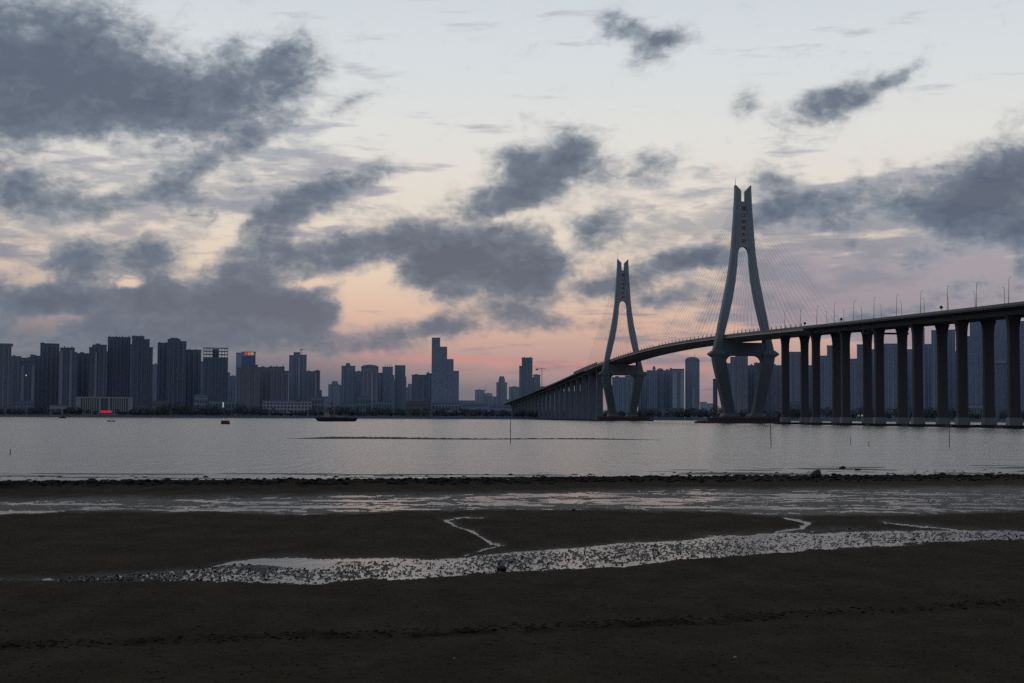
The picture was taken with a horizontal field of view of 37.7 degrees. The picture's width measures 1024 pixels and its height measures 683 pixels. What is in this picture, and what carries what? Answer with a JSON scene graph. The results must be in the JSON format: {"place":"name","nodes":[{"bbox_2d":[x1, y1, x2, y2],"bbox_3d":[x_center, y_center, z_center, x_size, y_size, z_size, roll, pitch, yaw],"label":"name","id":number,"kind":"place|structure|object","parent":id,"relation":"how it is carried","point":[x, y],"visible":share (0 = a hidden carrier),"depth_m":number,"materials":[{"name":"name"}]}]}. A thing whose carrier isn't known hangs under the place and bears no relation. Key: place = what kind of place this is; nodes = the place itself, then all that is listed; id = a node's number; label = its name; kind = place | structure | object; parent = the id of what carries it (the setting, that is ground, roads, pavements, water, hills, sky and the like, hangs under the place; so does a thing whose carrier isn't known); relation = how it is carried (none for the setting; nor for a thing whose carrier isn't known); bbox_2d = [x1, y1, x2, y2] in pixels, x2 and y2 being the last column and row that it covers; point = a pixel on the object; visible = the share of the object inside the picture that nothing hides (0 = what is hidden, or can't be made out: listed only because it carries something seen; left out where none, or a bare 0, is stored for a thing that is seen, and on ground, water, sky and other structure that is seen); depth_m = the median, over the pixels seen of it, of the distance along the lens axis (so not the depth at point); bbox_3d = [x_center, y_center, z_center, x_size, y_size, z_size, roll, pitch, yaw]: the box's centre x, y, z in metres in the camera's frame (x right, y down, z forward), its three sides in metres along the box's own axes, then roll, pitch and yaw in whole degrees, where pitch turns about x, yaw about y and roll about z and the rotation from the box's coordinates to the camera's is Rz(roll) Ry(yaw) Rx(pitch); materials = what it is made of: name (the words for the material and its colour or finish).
{"place":"outdoors","nodes":[
{"label":"outdoors","id":0,"kind":"place"},
{"bbox_2d":[287,436,649,439],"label":"sandbar","id":1,"kind":"structure","parent":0,"point":[333,437],"depth_m":232.27,"materials":[{"name":"sand"}]},
{"bbox_2d":[0,464,1023,682],"bbox_3d":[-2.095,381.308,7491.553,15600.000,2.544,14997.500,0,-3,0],"label":"ground","id":2,"kind":"structure","parent":0,"point":[36,549],"depth_m":30.01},
{"bbox_2d":[496,565,506,569],"bbox_3d":[-0.236,5.192,34.334,0.249,0.169,0.219,0,-3,0],"label":"rock","id":3,"kind":"object","parent":2,"relation":"on","point":[501,567],"visible":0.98,"depth_m":34.26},
{"bbox_2d":[0,598,1018,649],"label":"tideline weed","id":4,"kind":"object","parent":2,"relation":"on","point":[330,631],"visible":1,"depth_m":23.71,"materials":[{"name":"plant"}]},
{"bbox_2d":[0,473,1023,486],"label":"ridge cobbles","id":5,"kind":"object","parent":2,"relation":"on","point":[608,479],"visible":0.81,"depth_m":79.64,"materials":[{"name":"stone"}]},
{"bbox_2d":[23,468,1018,479],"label":"edge stones","id":6,"kind":"object","parent":2,"relation":"on","point":[519,476],"visible":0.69,"depth_m":89.42,"materials":[{"name":"stone"}]},
{"bbox_2d":[60,531,1022,584],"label":"channel gravel","id":7,"kind":"structure","parent":2,"relation":"on","point":[177,580],"depth_m":34.83,"materials":[{"name":"gravel"}]},
{"bbox_2d":[810,469,820,477],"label":"rock","id":8,"kind":"object","parent":2,"relation":"on","point":[815,473],"visible":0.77,"depth_m":84.10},
{"bbox_2d":[0,417,1023,480],"bbox_3d":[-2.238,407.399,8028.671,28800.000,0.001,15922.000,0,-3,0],"label":"sea","id":9,"kind":"structure","parent":0,"point":[211,447],"depth_m":168.39,"materials":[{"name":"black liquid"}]},
{"bbox_2d":[315,403,356,421],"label":"work barge","id":10,"kind":"object","parent":9,"relation":"on","point":[326,417],"visible":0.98,"depth_m":967.44,"materials":[{"name":"metal"}]},
{"bbox_2d":[501,179,1023,428],"bbox_3d":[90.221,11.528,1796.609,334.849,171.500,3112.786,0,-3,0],"label":"cable stayed bridge","id":11,"kind":"structure","parent":9,"relation":"in","point":[590,383],"depth_m":901.75,"materials":[{"name":"concrete"}]},
{"bbox_2d":[0,489,1023,584],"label":"tide pool water","id":12,"kind":"structure","parent":0,"point":[298,563],"depth_m":44.19,"materials":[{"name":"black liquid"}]},
{"bbox_2d":[0,414,1023,421],"bbox_3d":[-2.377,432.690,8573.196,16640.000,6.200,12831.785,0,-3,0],"label":"shore","id":13,"kind":"structure","parent":0,"point":[210,416],"depth_m":2189.42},
{"bbox_2d":[1,408,8,413],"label":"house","id":14,"kind":"structure","parent":13,"relation":"on","point":[5,410],"depth_m":2252.49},
{"bbox_2d":[0,343,12,407],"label":"apartment tower","id":15,"kind":"structure","parent":13,"relation":"on","point":[5,370],"depth_m":2324.00,"materials":[{"name":"concrete"}]},
{"bbox_2d":[10,355,29,409],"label":"apartment block","id":16,"kind":"structure","parent":13,"relation":"on","point":[15,378],"depth_m":2544.74,"materials":[{"name":"concrete"}]},
{"bbox_2d":[13,401,33,414],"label":"apartment house","id":17,"kind":"structure","parent":13,"relation":"on","point":[25,405],"depth_m":2262.61,"materials":[{"name":"concrete"}]},
{"bbox_2d":[20,354,35,414],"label":"apartment tower","id":18,"kind":"structure","parent":13,"relation":"on","point":[27,386],"depth_m":2352.69,"materials":[{"name":"concrete"}]},
{"bbox_2d":[34,355,39,414],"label":"apartment tower","id":19,"kind":"structure","parent":13,"relation":"on","point":[37,372],"depth_m":2463.67,"materials":[{"name":"concrete"}]},
{"bbox_2d":[39,342,59,414],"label":"apartment tower","id":20,"kind":"structure","parent":13,"relation":"on","point":[49,375],"depth_m":2391.15,"materials":[{"name":"concrete"}]},
{"bbox_2d":[50,405,68,414],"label":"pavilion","id":21,"kind":"structure","parent":13,"relation":"on","point":[53,408],"depth_m":2232.31,"materials":[{"name":"concrete"}]},
{"bbox_2d":[59,346,76,414],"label":"apartment tower","id":22,"kind":"structure","parent":13,"relation":"on","point":[67,374],"depth_m":2371.35,"materials":[{"name":"concrete"}]},
{"bbox_2d":[76,352,88,396],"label":"apartment block","id":23,"kind":"structure","parent":13,"relation":"on","point":[82,373],"depth_m":2453.60,"materials":[{"name":"concrete"}]},
{"bbox_2d":[88,343,106,396],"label":"apartment tower","id":24,"kind":"structure","parent":13,"relation":"on","point":[97,369],"depth_m":2382.13,"materials":[{"name":"concrete"}]},
{"bbox_2d":[76,397,132,414],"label":"civic hall","id":25,"kind":"structure","parent":13,"relation":"on","point":[106,405],"depth_m":2240.60,"materials":[{"name":"stone"}]},
{"bbox_2d":[106,351,107,396],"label":"apartment block","id":26,"kind":"structure","parent":13,"relation":"on","point":[106,375],"depth_m":2713.61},
{"bbox_2d":[107,336,130,396],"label":"apartment tower","id":27,"kind":"structure","parent":13,"relation":"on","point":[118,370],"depth_m":2409.73,"materials":[{"name":"concrete"}]},
{"bbox_2d":[130,344,131,396],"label":"apartment block","id":28,"kind":"structure","parent":13,"relation":"on","point":[130,367],"depth_m":2715.00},
{"bbox_2d":[131,335,152,414],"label":"apartment tower","id":29,"kind":"structure","parent":13,"relation":"on","point":[141,371],"depth_m":2390.45,"materials":[{"name":"concrete"}]},
{"bbox_2d":[133,404,150,414],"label":"block","id":30,"kind":"structure","parent":13,"relation":"on","point":[137,407],"depth_m":2272.28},
{"bbox_2d":[152,363,156,400],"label":"office block","id":31,"kind":"structure","parent":13,"relation":"on","point":[154,385],"depth_m":2743.12,"materials":[{"name":"concrete"}]},
{"bbox_2d":[152,401,169,414],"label":"tan block","id":32,"kind":"structure","parent":13,"relation":"on","point":[155,404],"depth_m":2262.36,"materials":[{"name":"concrete"}]},
{"bbox_2d":[157,342,167,400],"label":"apartment tower","id":33,"kind":"structure","parent":13,"relation":"on","point":[162,372],"depth_m":2403.34,"materials":[{"name":"concrete"}]},
{"bbox_2d":[167,338,186,414],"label":"apartment tower","id":34,"kind":"structure","parent":13,"relation":"on","point":[176,372],"depth_m":2371.42,"materials":[{"name":"concrete"}]},
{"bbox_2d":[185,349,200,414],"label":"apartment tower","id":35,"kind":"structure","parent":13,"relation":"on","point":[193,373],"depth_m":2442.54,"materials":[{"name":"concrete"}]},
{"bbox_2d":[194,395,206,414],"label":"building","id":36,"kind":"structure","parent":13,"relation":"on","point":[200,400],"depth_m":2292.99,"materials":[{"name":"concrete"}]},
{"bbox_2d":[201,361,202,394],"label":"apartment block","id":37,"kind":"structure","parent":13,"relation":"on","point":[201,377],"depth_m":2713.63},
{"bbox_2d":[202,347,227,405],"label":"office tower","id":38,"kind":"structure","parent":13,"relation":"on","point":[215,376],"depth_m":2328.36,"materials":[{"name":"concrete"}]},
{"bbox_2d":[208,400,234,415],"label":"block","id":39,"kind":"structure","parent":13,"relation":"on","point":[229,403],"depth_m":2280.54,"materials":[{"name":"concrete"}]},
{"bbox_2d":[227,372,235,415],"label":"apartment block","id":40,"kind":"structure","parent":13,"relation":"on","point":[231,387],"depth_m":2692.72,"materials":[{"name":"concrete"}]},
{"bbox_2d":[235,352,255,415],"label":"office tower","id":41,"kind":"structure","parent":13,"relation":"on","point":[246,358],"depth_m":2610.84,"materials":[{"name":"blue"}]},
{"bbox_2d":[236,364,259,415],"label":"apartment tower","id":42,"kind":"structure","parent":13,"relation":"on","point":[248,386],"depth_m":2318.86,"materials":[{"name":"concrete"}]},
{"bbox_2d":[259,366,268,415],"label":"apartment block","id":43,"kind":"structure","parent":13,"relation":"on","point":[264,381],"depth_m":2412.69,"materials":[{"name":"concrete"}]},
{"bbox_2d":[268,365,288,400],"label":"apartment block","id":44,"kind":"structure","parent":13,"relation":"on","point":[278,383],"depth_m":2369.94,"materials":[{"name":"concrete"}]},
{"bbox_2d":[262,400,311,415],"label":"hotel","id":45,"kind":"structure","parent":13,"relation":"on","point":[293,406],"depth_m":2266.97,"materials":[{"name":"concrete"}]},
{"bbox_2d":[289,352,306,400],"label":"apartment tower","id":46,"kind":"structure","parent":13,"relation":"on","point":[297,365],"depth_m":2491.18,"materials":[{"name":"concrete"}]},
{"bbox_2d":[305,370,321,415],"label":"apartment block","id":47,"kind":"structure","parent":13,"relation":"on","point":[312,383],"depth_m":2440.33,"materials":[{"name":"concrete"}]},
{"bbox_2d":[312,397,323,415],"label":"block","id":48,"kind":"structure","parent":13,"relation":"on","point":[317,403],"depth_m":2292.95,"materials":[{"name":"concrete"}]},
{"bbox_2d":[322,396,327,413],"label":"apartment block","id":49,"kind":"structure","parent":13,"relation":"on","point":[325,402],"depth_m":2741.34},
{"bbox_2d":[328,381,339,415],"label":"apartment tower","id":50,"kind":"structure","parent":13,"relation":"on","point":[334,393],"depth_m":2691.62,"materials":[{"name":"concrete"}]},
{"bbox_2d":[341,363,354,402],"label":"apartment tower","id":51,"kind":"structure","parent":13,"relation":"on","point":[347,383],"depth_m":2512.32,"materials":[{"name":"concrete"}]},
{"bbox_2d":[341,403,356,415],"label":"block","id":52,"kind":"structure","parent":13,"relation":"on","point":[351,405],"depth_m":2302.82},
{"bbox_2d":[355,371,360,415],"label":"apartment block","id":53,"kind":"structure","parent":13,"relation":"on","point":[357,383],"depth_m":2572.70,"materials":[{"name":"concrete"}]},
{"bbox_2d":[357,396,371,415],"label":"block","id":54,"kind":"structure","parent":13,"relation":"on","point":[363,403],"depth_m":2322.91,"materials":[{"name":"concrete"}]},
{"bbox_2d":[361,365,378,410],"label":"apartment tower","id":55,"kind":"structure","parent":13,"relation":"on","point":[369,380],"depth_m":2490.64,"materials":[{"name":"concrete"}]},
{"bbox_2d":[378,373,381,400],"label":"apartment block","id":56,"kind":"structure","parent":13,"relation":"on","point":[379,386],"depth_m":2551.81,"materials":[{"name":"concrete"}]},
{"bbox_2d":[373,401,392,415],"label":"block","id":57,"kind":"structure","parent":13,"relation":"on","point":[382,404],"depth_m":2312.02,"materials":[{"name":"concrete"}]},
{"bbox_2d":[382,364,393,415],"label":"apartment tower","id":58,"kind":"structure","parent":13,"relation":"on","point":[387,384],"depth_m":2532.57,"materials":[{"name":"concrete"}]},
{"bbox_2d":[394,365,405,416],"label":"apartment tower","id":59,"kind":"structure","parent":13,"relation":"on","point":[400,390],"depth_m":2552.47,"materials":[{"name":"concrete"}]},
{"bbox_2d":[408,384,411,400],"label":"apartment block","id":60,"kind":"structure","parent":13,"relation":"on","point":[409,392],"depth_m":2741.61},
{"bbox_2d":[406,401,430,416],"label":"block","id":61,"kind":"structure","parent":13,"relation":"on","point":[419,405],"depth_m":2290.40,"materials":[{"name":"brick"}]},
{"bbox_2d":[412,372,431,416],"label":"office block","id":62,"kind":"structure","parent":13,"relation":"on","point":[421,387],"depth_m":2548.48,"materials":[{"name":"concrete"}]},
{"bbox_2d":[431,337,458,416],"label":"skyscraper","id":63,"kind":"structure","parent":13,"relation":"on","point":[445,381],"depth_m":2505.82,"materials":[{"name":"glass"}]},
{"bbox_2d":[432,401,461,416],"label":"block","id":64,"kind":"structure","parent":13,"relation":"on","point":[451,405],"depth_m":2308.70,"materials":[{"name":"concrete"}]},
{"bbox_2d":[459,400,475,416],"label":"apartment block","id":65,"kind":"structure","parent":13,"relation":"on","point":[463,402],"depth_m":2887.10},
{"bbox_2d":[463,403,488,416],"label":"warehouse","id":66,"kind":"structure","parent":13,"relation":"on","point":[474,406],"depth_m":2329.72,"materials":[{"name":"concrete"}]},
{"bbox_2d":[475,388,492,402],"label":"apartment block","id":67,"kind":"structure","parent":13,"relation":"on","point":[479,394],"depth_m":2987.61,"materials":[{"name":"concrete"}]},
{"bbox_2d":[483,396,497,411],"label":"apartment block","id":68,"kind":"structure","parent":13,"relation":"on","point":[490,400],"depth_m":2889.13,"materials":[{"name":"concrete"}]},
{"bbox_2d":[489,405,511,416],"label":"warehouse","id":69,"kind":"structure","parent":13,"relation":"on","point":[497,408],"depth_m":2330.29,"materials":[{"name":"concrete"}]},
{"bbox_2d":[496,376,506,404],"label":"apartment tower","id":70,"kind":"structure","parent":13,"relation":"on","point":[501,388],"depth_m":2892.14,"materials":[{"name":"concrete"}]},
{"bbox_2d":[0,402,1023,418],"bbox_3d":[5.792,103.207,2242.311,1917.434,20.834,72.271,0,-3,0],"label":"shoreline trees","id":71,"kind":"object","parent":13,"relation":"on","point":[340,411],"visible":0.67,"depth_m":2228.32,"materials":[{"name":"green plant"}]},
{"bbox_2d":[509,386,518,400],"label":"apartment block","id":72,"kind":"structure","parent":13,"relation":"on","point":[513,392],"depth_m":2892.01,"materials":[{"name":"concrete"}]},
{"bbox_2d":[519,357,532,396],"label":"apartment tower","id":73,"kind":"structure","parent":13,"relation":"on","point":[525,376],"depth_m":2692.95,"materials":[{"name":"concrete"}]},
{"bbox_2d":[532,374,539,391],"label":"apartment tower","id":74,"kind":"structure","parent":13,"relation":"on","point":[535,382],"depth_m":2753.15,"materials":[{"name":"concrete"}]},
{"bbox_2d":[540,386,554,414],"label":"apartment block","id":75,"kind":"structure","parent":13,"relation":"on","point":[550,400],"depth_m":2884.87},
{"bbox_2d":[612,376,633,416],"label":"apartment block","id":76,"kind":"structure","parent":13,"relation":"on","point":[622,387],"depth_m":2466.47,"materials":[{"name":"concrete"}]},
{"bbox_2d":[638,372,646,416],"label":"apartment block","id":77,"kind":"structure","parent":13,"relation":"on","point":[642,403],"depth_m":2551.78,"materials":[{"name":"concrete"}]},
{"bbox_2d":[647,366,656,417],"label":"apartment tower","id":78,"kind":"structure","parent":13,"relation":"on","point":[651,389],"depth_m":2492.44,"materials":[{"name":"concrete"}]},
{"bbox_2d":[657,368,663,417],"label":"apartment tower","id":79,"kind":"structure","parent":13,"relation":"on","point":[660,387],"depth_m":2512.54,"materials":[{"name":"concrete"}]},
{"bbox_2d":[664,368,671,407],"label":"apartment tower","id":80,"kind":"structure","parent":13,"relation":"on","point":[667,388],"depth_m":2532.35,"materials":[{"name":"concrete"}]},
{"bbox_2d":[660,408,684,417],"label":"block","id":81,"kind":"structure","parent":13,"relation":"on","point":[664,413],"depth_m":2290.54,"materials":[{"name":"concrete"}]},
{"bbox_2d":[672,369,683,407],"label":"apartment tower","id":82,"kind":"structure","parent":13,"relation":"on","point":[677,388],"depth_m":2471.58,"materials":[{"name":"concrete"}]},
{"bbox_2d":[685,357,699,417],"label":"skyscraper","id":83,"kind":"structure","parent":13,"relation":"on","point":[692,382],"depth_m":2492.53,"materials":[{"name":"glass"}]},
{"bbox_2d":[700,402,712,417],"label":"apartment block","id":84,"kind":"structure","parent":13,"relation":"on","point":[704,405],"depth_m":3188.80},
{"bbox_2d":[713,379,717,416],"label":"apartment tower","id":85,"kind":"structure","parent":13,"relation":"on","point":[714,393],"depth_m":2492.03,"materials":[{"name":"concrete"}]},
{"bbox_2d":[727,363,729,378],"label":"apartment tower","id":86,"kind":"structure","parent":13,"relation":"on","point":[728,365],"depth_m":2494.07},
{"bbox_2d":[730,356,747,417],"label":"apartment tower","id":87,"kind":"structure","parent":13,"relation":"on","point":[739,375],"depth_m":2451.02,"materials":[{"name":"concrete"}]},
{"bbox_2d":[748,364,753,412],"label":"apartment block","id":88,"kind":"structure","parent":13,"relation":"on","point":[750,383],"depth_m":2512.71,"materials":[{"name":"concrete"}]},
{"bbox_2d":[754,362,765,410],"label":"apartment tower","id":89,"kind":"structure","parent":13,"relation":"on","point":[756,365],"depth_m":2474.57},
{"bbox_2d":[766,364,780,417],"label":"apartment tower","id":90,"kind":"structure","parent":13,"relation":"on","point":[773,400],"depth_m":2490.08,"materials":[{"name":"concrete"}]},
{"bbox_2d":[789,352,800,400],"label":"apartment tower","id":91,"kind":"structure","parent":13,"relation":"on","point":[795,375],"depth_m":2442.71,"materials":[{"name":"concrete"}]},
{"bbox_2d":[790,401,800,418],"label":"block","id":92,"kind":"structure","parent":13,"relation":"on","point":[794,404],"depth_m":2293.03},
{"bbox_2d":[809,365,811,410],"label":"apartment block","id":93,"kind":"structure","parent":13,"relation":"on","point":[810,386],"depth_m":2510.94,"materials":[{"name":"concrete"}]},
{"bbox_2d":[820,345,831,418],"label":"apartment tower","id":94,"kind":"structure","parent":13,"relation":"on","point":[826,378],"depth_m":2412.20,"materials":[{"name":"concrete"}]},
{"bbox_2d":[850,344,862,418],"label":"apartment tower","id":95,"kind":"structure","parent":13,"relation":"on","point":[856,379],"depth_m":2411.45,"materials":[{"name":"concrete"}]},
{"bbox_2d":[872,349,873,410],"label":"apartment block","id":96,"kind":"structure","parent":13,"relation":"on","point":[873,377],"depth_m":2490.32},
{"bbox_2d":[884,343,897,418],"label":"apartment tower","id":97,"kind":"structure","parent":13,"relation":"on","point":[890,375],"depth_m":2390.76,"materials":[{"name":"concrete"}]},
{"bbox_2d":[907,349,911,418],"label":"apartment block","id":98,"kind":"structure","parent":13,"relation":"on","point":[909,359],"depth_m":2530.23,"materials":[{"name":"concrete"}]},
{"bbox_2d":[923,328,924,408],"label":"apartment tower","id":99,"kind":"structure","parent":13,"relation":"on","point":[924,368],"depth_m":2373.42,"materials":[{"name":"concrete"}]},
{"bbox_2d":[925,344,931,418],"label":"apartment tower","id":100,"kind":"structure","parent":13,"relation":"on","point":[928,379],"depth_m":2453.86,"materials":[{"name":"concrete"}]},
{"bbox_2d":[931,330,936,418],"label":"apartment tower","id":101,"kind":"structure","parent":13,"relation":"on","point":[934,364],"depth_m":2354.98,"materials":[{"name":"concrete"}]},
{"bbox_2d":[948,330,955,419],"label":"apartment tower","id":102,"kind":"structure","parent":13,"relation":"on","point":[951,374],"depth_m":2393.47,"materials":[{"name":"concrete"}]},
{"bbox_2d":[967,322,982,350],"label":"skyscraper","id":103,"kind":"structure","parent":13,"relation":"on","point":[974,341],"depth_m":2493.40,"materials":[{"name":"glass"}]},
{"bbox_2d":[968,351,982,410],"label":"office block","id":104,"kind":"structure","parent":13,"relation":"on","point":[975,377],"depth_m":2320.61,"materials":[{"name":"concrete"}]},
{"bbox_2d":[968,404,982,419],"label":"block","id":105,"kind":"structure","parent":13,"relation":"on","point":[976,408],"depth_m":2263.39,"materials":[{"name":"concrete"}]},
{"bbox_2d":[994,319,1006,419],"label":"skyscraper","id":106,"kind":"structure","parent":13,"relation":"on","point":[1000,345],"depth_m":2442.59,"materials":[{"name":"concrete"}]},
{"bbox_2d":[1020,321,1023,419],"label":"apartment tower","id":107,"kind":"structure","parent":13,"relation":"on","point":[1022,360],"depth_m":2392.53,"materials":[{"name":"concrete"}]},
{"bbox_2d":[0,0,1023,409],"label":"sky","id":108,"kind":"structure","parent":0,"point":[358,183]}
]}

